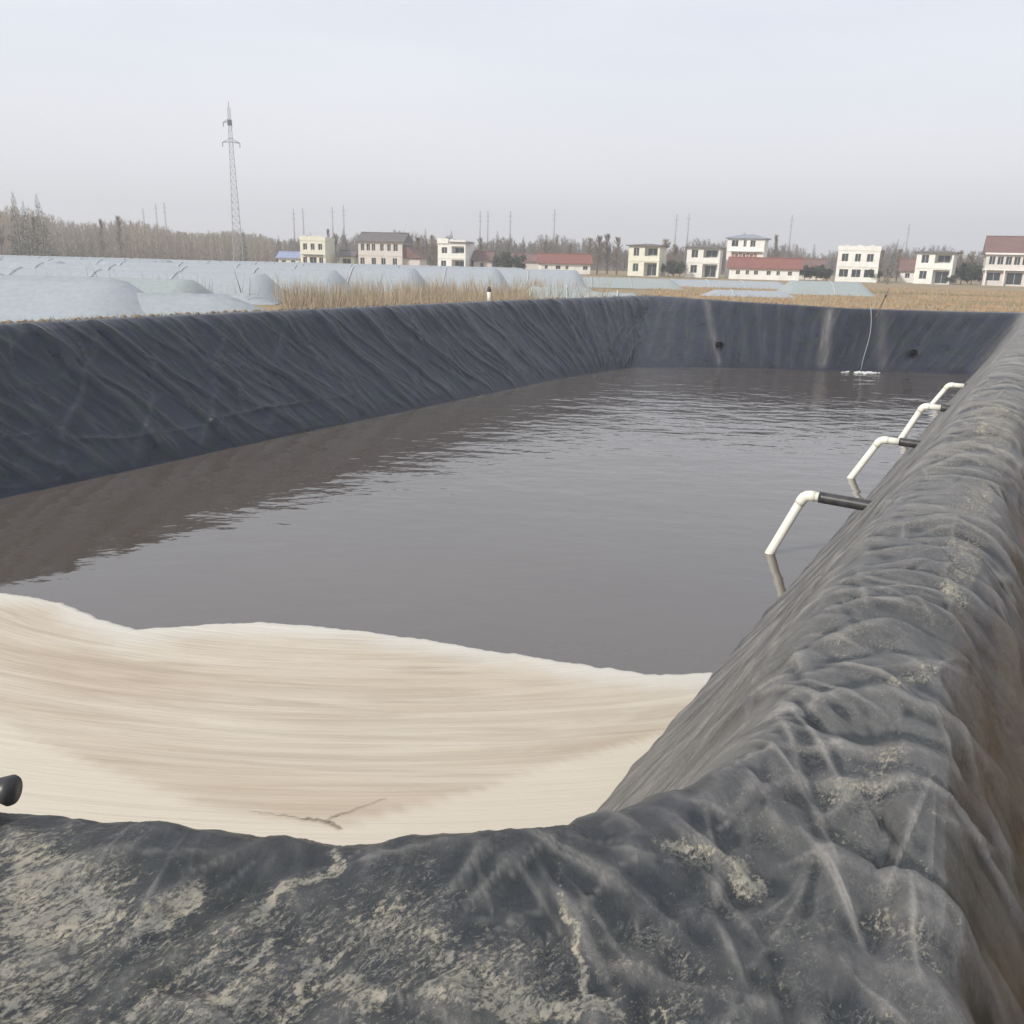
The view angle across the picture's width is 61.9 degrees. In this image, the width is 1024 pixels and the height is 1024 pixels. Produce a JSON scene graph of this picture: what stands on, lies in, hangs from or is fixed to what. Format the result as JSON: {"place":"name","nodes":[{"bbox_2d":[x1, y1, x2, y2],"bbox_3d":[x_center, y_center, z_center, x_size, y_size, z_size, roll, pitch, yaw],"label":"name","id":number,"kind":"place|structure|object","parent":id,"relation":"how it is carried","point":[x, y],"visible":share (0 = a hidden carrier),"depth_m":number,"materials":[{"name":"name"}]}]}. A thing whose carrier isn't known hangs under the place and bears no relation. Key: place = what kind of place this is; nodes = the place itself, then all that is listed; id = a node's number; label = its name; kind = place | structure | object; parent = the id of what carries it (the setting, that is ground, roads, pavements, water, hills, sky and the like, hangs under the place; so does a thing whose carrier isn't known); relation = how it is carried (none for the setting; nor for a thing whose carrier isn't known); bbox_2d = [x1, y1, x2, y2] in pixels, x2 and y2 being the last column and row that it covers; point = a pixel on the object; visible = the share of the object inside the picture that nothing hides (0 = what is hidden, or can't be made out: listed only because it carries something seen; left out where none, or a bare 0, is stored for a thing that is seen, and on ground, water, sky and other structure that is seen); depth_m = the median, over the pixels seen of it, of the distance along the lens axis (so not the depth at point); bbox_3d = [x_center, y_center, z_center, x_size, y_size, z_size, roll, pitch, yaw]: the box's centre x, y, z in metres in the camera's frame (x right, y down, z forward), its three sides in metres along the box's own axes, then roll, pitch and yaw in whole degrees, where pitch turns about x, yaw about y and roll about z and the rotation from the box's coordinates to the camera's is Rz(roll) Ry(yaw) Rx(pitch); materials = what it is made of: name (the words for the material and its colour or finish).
{"place":"outdoors","nodes":[
{"label":"outdoors","id":0,"kind":"place"},
{"bbox_2d":[222,101,243,260],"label":"lattice tower","id":1,"kind":"structure","parent":0,"point":[229,122],"depth_m":224.65,"materials":[{"name":"grey"}]},
{"bbox_2d":[299,235,334,262],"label":"village house","id":2,"kind":"structure","parent":0,"point":[316,249],"depth_m":194.29,"materials":[{"name":"paint"}]},
{"bbox_2d":[355,232,427,264],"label":"village house","id":3,"kind":"structure","parent":0,"point":[391,248],"depth_m":195.94,"materials":[{"name":"paint"}]},
{"bbox_2d":[437,238,474,266],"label":"village house","id":4,"kind":"structure","parent":0,"point":[452,252],"depth_m":194.07,"materials":[{"name":"paint"}]},
{"bbox_2d":[0,367,972,674],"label":"water","id":5,"kind":"structure","parent":0,"point":[626,519],"depth_m":15.73,"materials":[{"name":"grey liquid"}]},
{"bbox_2d":[0,593,711,845],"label":"foam","id":6,"kind":"object","parent":5,"relation":"on","point":[332,736],"visible":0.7,"depth_m":8.64,"materials":[{"name":"beige"}]},
{"bbox_2d":[0,0,1023,271],"label":"sky","id":7,"kind":"structure","parent":0,"point":[861,122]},
{"bbox_2d":[59,255,1023,312],"bbox_3d":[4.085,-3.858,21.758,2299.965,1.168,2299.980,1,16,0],"label":"ground","id":8,"kind":"structure","parent":0,"point":[975,285],"depth_m":91.57,"materials":[{"name":"soil"}]},
{"bbox_2d":[0,215,4,254],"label":"bare poplar","id":9,"kind":"object","parent":8,"relation":"on","point":[1,239],"visible":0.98,"depth_m":224.69,"materials":[{"name":"grey plant"}]},
{"bbox_2d":[7,193,34,254],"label":"conifer","id":10,"kind":"object","parent":8,"relation":"on","point":[20,249],"visible":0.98,"depth_m":228.83,"materials":[{"name":"grey plant"}]},
{"bbox_2d":[20,201,39,255],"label":"conifer","id":11,"kind":"object","parent":8,"relation":"on","point":[27,243],"visible":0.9,"depth_m":233.97,"materials":[{"name":"grey plant"}]},
{"bbox_2d":[0,258,65,267],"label":"film tunnel","id":12,"kind":"structure","parent":8,"relation":"on","point":[5,263],"depth_m":63.67,"materials":[{"name":"grey plastic"}]},
{"bbox_2d":[30,216,38,253],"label":"bare poplar","id":13,"kind":"object","parent":8,"relation":"on","point":[33,225],"visible":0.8,"depth_m":238.38,"materials":[{"name":"grey plant"}]},
{"bbox_2d":[32,194,57,255],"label":"conifer","id":14,"kind":"object","parent":8,"relation":"on","point":[41,236],"visible":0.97,"depth_m":229.04,"materials":[{"name":"grey plant"}]},
{"bbox_2d":[0,255,132,258],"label":"film tunnel","id":15,"kind":"structure","parent":8,"relation":"on","point":[63,256],"depth_m":108.12,"materials":[{"name":"grey plastic"}]},
{"bbox_2d":[0,275,146,321],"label":"film tunnel","id":16,"kind":"structure","parent":8,"relation":"on","point":[34,298],"depth_m":27.66,"materials":[{"name":"grey plastic"}]},
{"bbox_2d":[0,256,156,264],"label":"film tunnel","id":17,"kind":"structure","parent":8,"relation":"on","point":[82,261],"depth_m":74.01,"materials":[{"name":"grey plastic"}]},
{"bbox_2d":[0,256,172,262],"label":"film tunnel","id":18,"kind":"structure","parent":8,"relation":"on","point":[168,261],"depth_m":83.93,"materials":[{"name":"grey plastic"}]},
{"bbox_2d":[98,219,105,257],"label":"bare poplar","id":19,"kind":"object","parent":8,"relation":"on","point":[101,234],"visible":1,"depth_m":250.12,"materials":[{"name":"grey plant"}]},
{"bbox_2d":[0,273,213,293],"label":"film tunnel","id":20,"kind":"structure","parent":8,"relation":"on","point":[147,285],"depth_m":42.00,"materials":[{"name":"grey plastic"}]},
{"bbox_2d":[115,215,123,257],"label":"bare poplar","id":21,"kind":"object","parent":8,"relation":"on","point":[117,219],"visible":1,"depth_m":249.85,"materials":[{"name":"grey plant"}]},
{"bbox_2d":[0,266,288,304],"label":"film tunnel","id":22,"kind":"structure","parent":8,"relation":"on","point":[261,281],"depth_m":47.76,"materials":[{"name":"grey plastic"}]},
{"bbox_2d":[0,205,298,261],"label":"woodland","id":23,"kind":"object","parent":8,"relation":"on","point":[141,242],"visible":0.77,"depth_m":290.97,"materials":[{"name":"plant"}]},
{"bbox_2d":[10,255,313,263],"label":"film tunnel","id":24,"kind":"structure","parent":8,"relation":"on","point":[180,261],"depth_m":95.85,"materials":[{"name":"grey plastic"}]},
{"bbox_2d":[8,262,358,298],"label":"film tunnel","id":25,"kind":"structure","parent":8,"relation":"on","point":[290,275],"depth_m":55.16,"materials":[{"name":"grey plastic"}]},
{"bbox_2d":[137,293,264,315],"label":"film tunnel","id":26,"kind":"structure","parent":8,"relation":"on","point":[158,303],"depth_m":28.74,"materials":[{"name":"plastic"}]},
{"bbox_2d":[238,230,248,260],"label":"conifer","id":27,"kind":"object","parent":8,"relation":"on","point":[243,245],"visible":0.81,"depth_m":241.37,"materials":[{"name":"grey plant"}]},
{"bbox_2d":[99,260,430,293],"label":"film tunnel","id":28,"kind":"structure","parent":8,"relation":"on","point":[369,272],"depth_m":63.80,"materials":[{"name":"grey plastic"}]},
{"bbox_2d":[275,251,300,261],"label":"shed","id":29,"kind":"structure","parent":8,"relation":"on","point":[287,256],"depth_m":203.88,"materials":[{"name":"blue metal"}]},
{"bbox_2d":[157,259,463,267],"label":"film tunnel","id":30,"kind":"structure","parent":8,"relation":"on","point":[330,263],"depth_m":108.25,"materials":[{"name":"grey plastic"}]},
{"bbox_2d":[30,263,612,309],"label":"dry reeds","id":31,"kind":"object","parent":8,"relation":"on","point":[339,300],"visible":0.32,"depth_m":44.68,"materials":[{"name":"plant"}]},
{"bbox_2d":[331,233,341,262],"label":"bare tree","id":32,"kind":"object","parent":8,"relation":"on","point":[336,241],"visible":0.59,"depth_m":219.76,"materials":[{"name":"grey plant"}]},
{"bbox_2d":[337,250,358,263],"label":"shed","id":33,"kind":"structure","parent":8,"relation":"on","point":[348,256],"depth_m":198.97,"materials":[{"name":"grey concrete"}]},
{"bbox_2d":[191,261,509,291],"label":"film tunnel","id":34,"kind":"structure","parent":8,"relation":"on","point":[459,274],"depth_m":72.93,"materials":[{"name":"grey plastic"}]},
{"bbox_2d":[251,261,518,268],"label":"film tunnel","id":35,"kind":"structure","parent":8,"relation":"on","point":[424,265],"depth_m":122.97,"materials":[{"name":"grey plastic"}]},
{"bbox_2d":[204,261,586,288],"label":"film tunnel","id":36,"kind":"structure","parent":8,"relation":"on","point":[552,275],"depth_m":83.11,"materials":[{"name":"grey plastic"}]},
{"bbox_2d":[414,237,425,254],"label":"bare tree","id":37,"kind":"object","parent":8,"relation":"on","point":[417,242],"visible":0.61,"depth_m":217.60,"materials":[{"name":"grey plant"}]},
{"bbox_2d":[421,230,430,264],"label":"conifer","id":38,"kind":"object","parent":8,"relation":"on","point":[425,247],"visible":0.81,"depth_m":224.27,"materials":[{"name":"grey plant"}]},
{"bbox_2d":[427,234,437,265],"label":"bare tree","id":39,"kind":"object","parent":8,"relation":"on","point":[431,245],"visible":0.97,"depth_m":215.98,"materials":[{"name":"grey plant"}]},
{"bbox_2d":[471,251,494,266],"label":"cottage","id":40,"kind":"structure","parent":8,"relation":"on","point":[481,258],"depth_m":197.01,"materials":[{"name":"white concrete"}]},
{"bbox_2d":[492,232,501,266],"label":"conifer","id":41,"kind":"object","parent":8,"relation":"on","point":[498,245],"visible":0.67,"depth_m":224.56,"materials":[{"name":"grey plant"}]},
{"bbox_2d":[492,252,512,267],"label":"evergreen shrub","id":42,"kind":"object","parent":8,"relation":"on","point":[506,262],"visible":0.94,"depth_m":191.37,"materials":[{"name":"green plant"}]},
{"bbox_2d":[0,295,1023,1023],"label":"pond liner","id":43,"kind":"object","parent":8,"relation":"on","point":[810,811],"visible":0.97,"depth_m":2.73,"materials":[{"name":"plastic"}]},
{"bbox_2d":[0,775,22,805],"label":"black pipe end","id":44,"kind":"object","parent":43,"relation":"on","point":[11,787],"visible":1,"depth_m":2.55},
{"bbox_2d":[0,294,1014,322],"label":"soil clods","id":45,"kind":"object","parent":43,"relation":"on","point":[137,315],"visible":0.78,"depth_m":26.24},
{"bbox_2d":[715,340,723,348],"bbox_3d":[9.974,-8.118,41.334,0.400,0.409,0.793,1,16,0],"label":"outlet pipe","id":46,"kind":"object","parent":43,"relation":"on","point":[718,343],"visible":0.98,"depth_m":41.09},
{"bbox_2d":[765,491,871,553],"bbox_3d":[5.248,0.541,13.683,2.674,1.663,0.182,11,19,30],"label":"overflow pipe","id":47,"kind":"object","parent":43,"relation":"attached to","point":[802,498],"visible":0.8,"depth_m":13.70,"materials":[{"name":"white plastic"}]},
{"bbox_2d":[847,436,920,478],"bbox_3d":[8.701,-0.881,18.984,2.748,1.529,0.182,11,19,30],"label":"overflow pipe","id":48,"kind":"object","parent":43,"relation":"attached to","point":[873,448],"visible":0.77,"depth_m":19.05,"materials":[{"name":"white plastic"}]},
{"bbox_2d":[907,348,917,356],"bbox_3d":[19.074,-7.661,40.875,0.400,0.409,0.793,1,16,0],"label":"outlet pipe","id":49,"kind":"object","parent":43,"relation":"on","point":[910,351],"visible":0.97,"depth_m":40.64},
{"bbox_2d":[898,403,950,437],"bbox_3d":[11.951,-2.204,23.730,2.574,1.568,0.204,11,19,30],"label":"overflow pipe","id":50,"kind":"object","parent":43,"relation":"attached to","point":[922,408],"visible":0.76,"depth_m":23.83,"materials":[{"name":"white plastic"}]},
{"bbox_2d":[930,382,966,403],"bbox_3d":[15.910,-3.884,30.141,2.570,1.320,0.204,11,19,30],"label":"overflow pipe","id":51,"kind":"object","parent":43,"relation":"attached to","point":[941,393],"visible":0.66,"depth_m":30.24,"materials":[{"name":"white plastic"}]},
{"bbox_2d":[8,295,1023,320],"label":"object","id":52,"kind":"object","parent":8,"relation":"on","point":[390,303],"visible":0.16,"depth_m":25.81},
{"bbox_2d":[509,254,526,268],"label":"evergreen shrub","id":53,"kind":"object","parent":8,"relation":"on","point":[517,261],"visible":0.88,"depth_m":191.28,"materials":[{"name":"green plant"}]},
{"bbox_2d":[511,253,538,268],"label":"cottage","id":54,"kind":"structure","parent":8,"relation":"on","point":[530,263],"depth_m":222.72,"materials":[{"name":"white concrete"}]},
{"bbox_2d":[526,285,594,298],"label":"film tunnel","id":55,"kind":"structure","parent":8,"relation":"on","point":[575,290],"depth_m":59.06,"materials":[{"name":"grey plastic"}]},
{"bbox_2d":[583,237,594,259],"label":"bare tree","id":56,"kind":"object","parent":8,"relation":"on","point":[589,249],"visible":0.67,"depth_m":224.23,"materials":[{"name":"grey plant"}]},
{"bbox_2d":[591,235,606,273],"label":"bare tree","id":57,"kind":"object","parent":8,"relation":"on","point":[599,254],"visible":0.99,"depth_m":205.19,"materials":[{"name":"grey plant"}]},
{"bbox_2d":[597,234,615,273],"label":"bare tree","id":58,"kind":"object","parent":8,"relation":"on","point":[607,256],"visible":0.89,"depth_m":208.08,"materials":[{"name":"grey plant"}]},
{"bbox_2d":[583,290,635,296],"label":"film tunnel","id":59,"kind":"structure","parent":8,"relation":"on","point":[598,294],"depth_m":54.17,"materials":[{"name":"grey plastic"}]},
{"bbox_2d":[610,237,625,274],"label":"bare tree","id":60,"kind":"object","parent":8,"relation":"on","point":[616,250],"visible":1,"depth_m":204.44,"materials":[{"name":"grey plant"}]},
{"bbox_2d":[583,276,684,289],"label":"film tunnel","id":61,"kind":"structure","parent":8,"relation":"on","point":[640,283],"depth_m":94.48,"materials":[{"name":"grey plastic"}]},
{"bbox_2d":[288,230,984,280],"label":"tree belt","id":62,"kind":"object","parent":8,"relation":"on","point":[831,261],"visible":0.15,"depth_m":295.06,"materials":[{"name":"plant"}]},
{"bbox_2d":[663,238,673,265],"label":"bare tree","id":63,"kind":"object","parent":8,"relation":"on","point":[665,242],"visible":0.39,"depth_m":198.10,"materials":[{"name":"grey plant"}]},
{"bbox_2d":[661,261,676,276],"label":"evergreen shrub","id":64,"kind":"object","parent":8,"relation":"on","point":[671,269],"visible":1,"depth_m":187.78,"materials":[{"name":"green plant"}]},
{"bbox_2d":[669,244,678,275],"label":"bare tree","id":65,"kind":"object","parent":8,"relation":"on","point":[673,252],"visible":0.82,"depth_m":202.61,"materials":[{"name":"grey plant"}]},
{"bbox_2d":[672,260,686,276],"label":"evergreen shrub","id":66,"kind":"object","parent":8,"relation":"on","point":[680,268],"visible":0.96,"depth_m":187.77,"materials":[{"name":"green plant"}]},
{"bbox_2d":[600,277,783,288],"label":"film tunnel","id":67,"kind":"structure","parent":8,"relation":"on","point":[727,284],"depth_m":106.98,"materials":[{"name":"grey plastic"}]},
{"bbox_2d":[702,289,795,297],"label":"film tunnel","id":68,"kind":"structure","parent":8,"relation":"on","point":[750,293],"depth_m":76.60,"materials":[{"name":"grey plastic"}]},
{"bbox_2d":[771,234,777,256],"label":"bare poplar","id":69,"kind":"object","parent":8,"relation":"on","point":[775,244],"visible":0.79,"depth_m":228.48,"materials":[{"name":"brown plant"}]},
{"bbox_2d":[799,265,813,279],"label":"evergreen shrub","id":70,"kind":"object","parent":8,"relation":"on","point":[807,273],"visible":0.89,"depth_m":182.11,"materials":[{"name":"green plant"}]},
{"bbox_2d":[799,258,825,279],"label":"cottage","id":71,"kind":"structure","parent":8,"relation":"on","point":[810,262],"depth_m":196.46,"materials":[{"name":"white concrete"}]},
{"bbox_2d":[808,264,825,278],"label":"evergreen shrub","id":72,"kind":"object","parent":8,"relation":"on","point":[817,271],"visible":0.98,"depth_m":182.04,"materials":[{"name":"green plant"}]},
{"bbox_2d":[777,280,875,296],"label":"film tunnel","id":73,"kind":"structure","parent":8,"relation":"on","point":[829,287],"depth_m":87.28,"materials":[{"name":"grey plastic"}]},
{"bbox_2d":[822,268,833,280],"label":"evergreen shrub","id":74,"kind":"object","parent":8,"relation":"on","point":[827,273],"visible":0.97,"depth_m":182.26,"materials":[{"name":"green plant"}]},
{"bbox_2d":[835,245,881,282],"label":"village house","id":75,"kind":"structure","parent":8,"relation":"on","point":[856,263],"depth_m":178.69,"materials":[{"name":"paint"}]},
{"bbox_2d":[839,269,848,276],"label":"window","id":76,"kind":"structure","parent":75,"relation":"in","point":[842,272],"depth_m":180.24,"materials":[{"name":"grey glass"}]},
{"bbox_2d":[851,269,860,276],"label":"window","id":77,"kind":"structure","parent":75,"relation":"in","point":[855,272],"depth_m":179.41,"materials":[{"name":"grey glass"}]},
{"bbox_2d":[868,269,884,278],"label":"evergreen shrub","id":78,"kind":"object","parent":8,"relation":"on","point":[871,272],"visible":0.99,"depth_m":177.94,"materials":[{"name":"green plant"}]},
{"bbox_2d":[878,249,888,281],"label":"bare tree","id":79,"kind":"object","parent":8,"relation":"on","point":[881,260],"visible":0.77,"depth_m":195.98,"materials":[{"name":"brown plant"}]},
{"bbox_2d":[881,238,898,283],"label":"conifer","id":80,"kind":"object","parent":8,"relation":"on","point":[887,280],"visible":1,"depth_m":161.04,"materials":[{"name":"brown plant"}]},
{"bbox_2d":[891,249,904,281],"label":"bare tree","id":81,"kind":"object","parent":8,"relation":"on","point":[899,257],"visible":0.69,"depth_m":200.56,"materials":[{"name":"brown plant"}]},
{"bbox_2d":[898,258,916,282],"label":"cottage","id":82,"kind":"structure","parent":8,"relation":"on","point":[907,267],"depth_m":187.94,"materials":[{"name":"white concrete"}]},
{"bbox_2d":[943,275,955,284],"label":"evergreen shrub","id":83,"kind":"object","parent":8,"relation":"on","point":[949,279],"visible":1,"depth_m":174.84,"materials":[{"name":"green plant"}]},
{"bbox_2d":[955,249,963,282],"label":"bare tree","id":84,"kind":"object","parent":8,"relation":"on","point":[961,260],"visible":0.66,"depth_m":195.72,"materials":[{"name":"brown plant"}]},
{"bbox_2d":[955,263,971,284],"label":"evergreen shrub","id":85,"kind":"object","parent":8,"relation":"on","point":[961,272],"visible":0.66,"depth_m":179.88,"materials":[{"name":"green plant"}]},
{"bbox_2d":[967,251,976,282],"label":"bare tree","id":86,"kind":"object","parent":8,"relation":"on","point":[973,253],"visible":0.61,"depth_m":198.63,"materials":[{"name":"brown plant"}]},
{"bbox_2d":[962,261,983,284],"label":"evergreen shrub","id":87,"kind":"object","parent":8,"relation":"on","point":[976,274],"visible":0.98,"depth_m":178.07,"materials":[{"name":"green plant"}]},
{"bbox_2d":[536,253,592,273],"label":"farm building","id":88,"kind":"structure","parent":0,"point":[581,263],"depth_m":197.57,"materials":[{"name":"white concrete"}]},
{"bbox_2d":[626,244,669,276],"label":"village house","id":89,"kind":"structure","parent":0,"point":[646,259],"depth_m":187.95,"materials":[{"name":"paint"}]},
{"bbox_2d":[647,264,656,275],"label":"door","id":90,"kind":"structure","parent":89,"relation":"in","point":[651,268],"depth_m":188.71,"materials":[{"name":"grey glass"}]},
{"bbox_2d":[648,248,657,255],"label":"window","id":91,"kind":"structure","parent":89,"relation":"in","point":[651,251],"depth_m":187.65,"materials":[{"name":"grey glass"}]},
{"bbox_2d":[685,246,725,277],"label":"village house","id":92,"kind":"structure","parent":0,"point":[703,261],"depth_m":188.20,"materials":[{"name":"paint"}]},
{"bbox_2d":[704,266,715,276],"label":"door","id":93,"kind":"structure","parent":92,"relation":"in","point":[710,271],"depth_m":189.12,"materials":[{"name":"grey glass"}]},
{"bbox_2d":[706,250,717,256],"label":"window","id":94,"kind":"structure","parent":92,"relation":"in","point":[709,253],"depth_m":188.02,"materials":[{"name":"grey glass"}]},
{"bbox_2d":[724,234,770,277],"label":"village house","id":95,"kind":"structure","parent":0,"point":[748,245],"depth_m":192.29,"materials":[{"name":"paint"}]},
{"bbox_2d":[727,256,802,280],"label":"village house","id":96,"kind":"structure","parent":0,"point":[767,268],"depth_m":178.99,"materials":[{"name":"paint"}]},
{"bbox_2d":[646,285,1023,312],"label":"field grass","id":97,"kind":"structure","parent":0,"point":[905,295],"depth_m":75.79,"materials":[{"name":"plant"}]},
{"bbox_2d":[913,251,960,284],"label":"village house","id":98,"kind":"structure","parent":0,"point":[933,267],"depth_m":177.00,"materials":[{"name":"paint"}]},
{"bbox_2d":[919,271,926,278],"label":"window","id":99,"kind":"structure","parent":98,"relation":"in","point":[922,275],"depth_m":178.01,"materials":[{"name":"grey glass"}]},
{"bbox_2d":[921,255,928,262],"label":"window","id":100,"kind":"structure","parent":98,"relation":"in","point":[925,258],"depth_m":177.10,"materials":[{"name":"grey glass"}]},
{"bbox_2d":[934,271,948,283],"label":"door","id":101,"kind":"structure","parent":98,"relation":"in","point":[939,275],"depth_m":177.45,"materials":[{"name":"grey glass"}]},
{"bbox_2d":[937,255,950,262],"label":"window","id":102,"kind":"structure","parent":98,"relation":"in","point":[941,258],"depth_m":176.32,"materials":[{"name":"grey glass"}]},
{"bbox_2d":[980,236,1023,286],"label":"village house","id":103,"kind":"structure","parent":0,"point":[1003,264],"depth_m":175.08,"materials":[{"name":"paint"}]},
{"bbox_2d":[986,272,1000,280],"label":"window","id":104,"kind":"structure","parent":103,"relation":"in","point":[991,276],"depth_m":176.19,"materials":[{"name":"grey glass"}]},
{"bbox_2d":[997,256,1003,264],"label":"window","id":105,"kind":"structure","parent":103,"relation":"in","point":[1000,261],"depth_m":174.95,"materials":[{"name":"grey glass"}]},
{"bbox_2d":[1005,273,1022,284],"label":"window","id":106,"kind":"structure","parent":103,"relation":"in","point":[1012,278],"depth_m":174.74,"materials":[{"name":"grey glass"}]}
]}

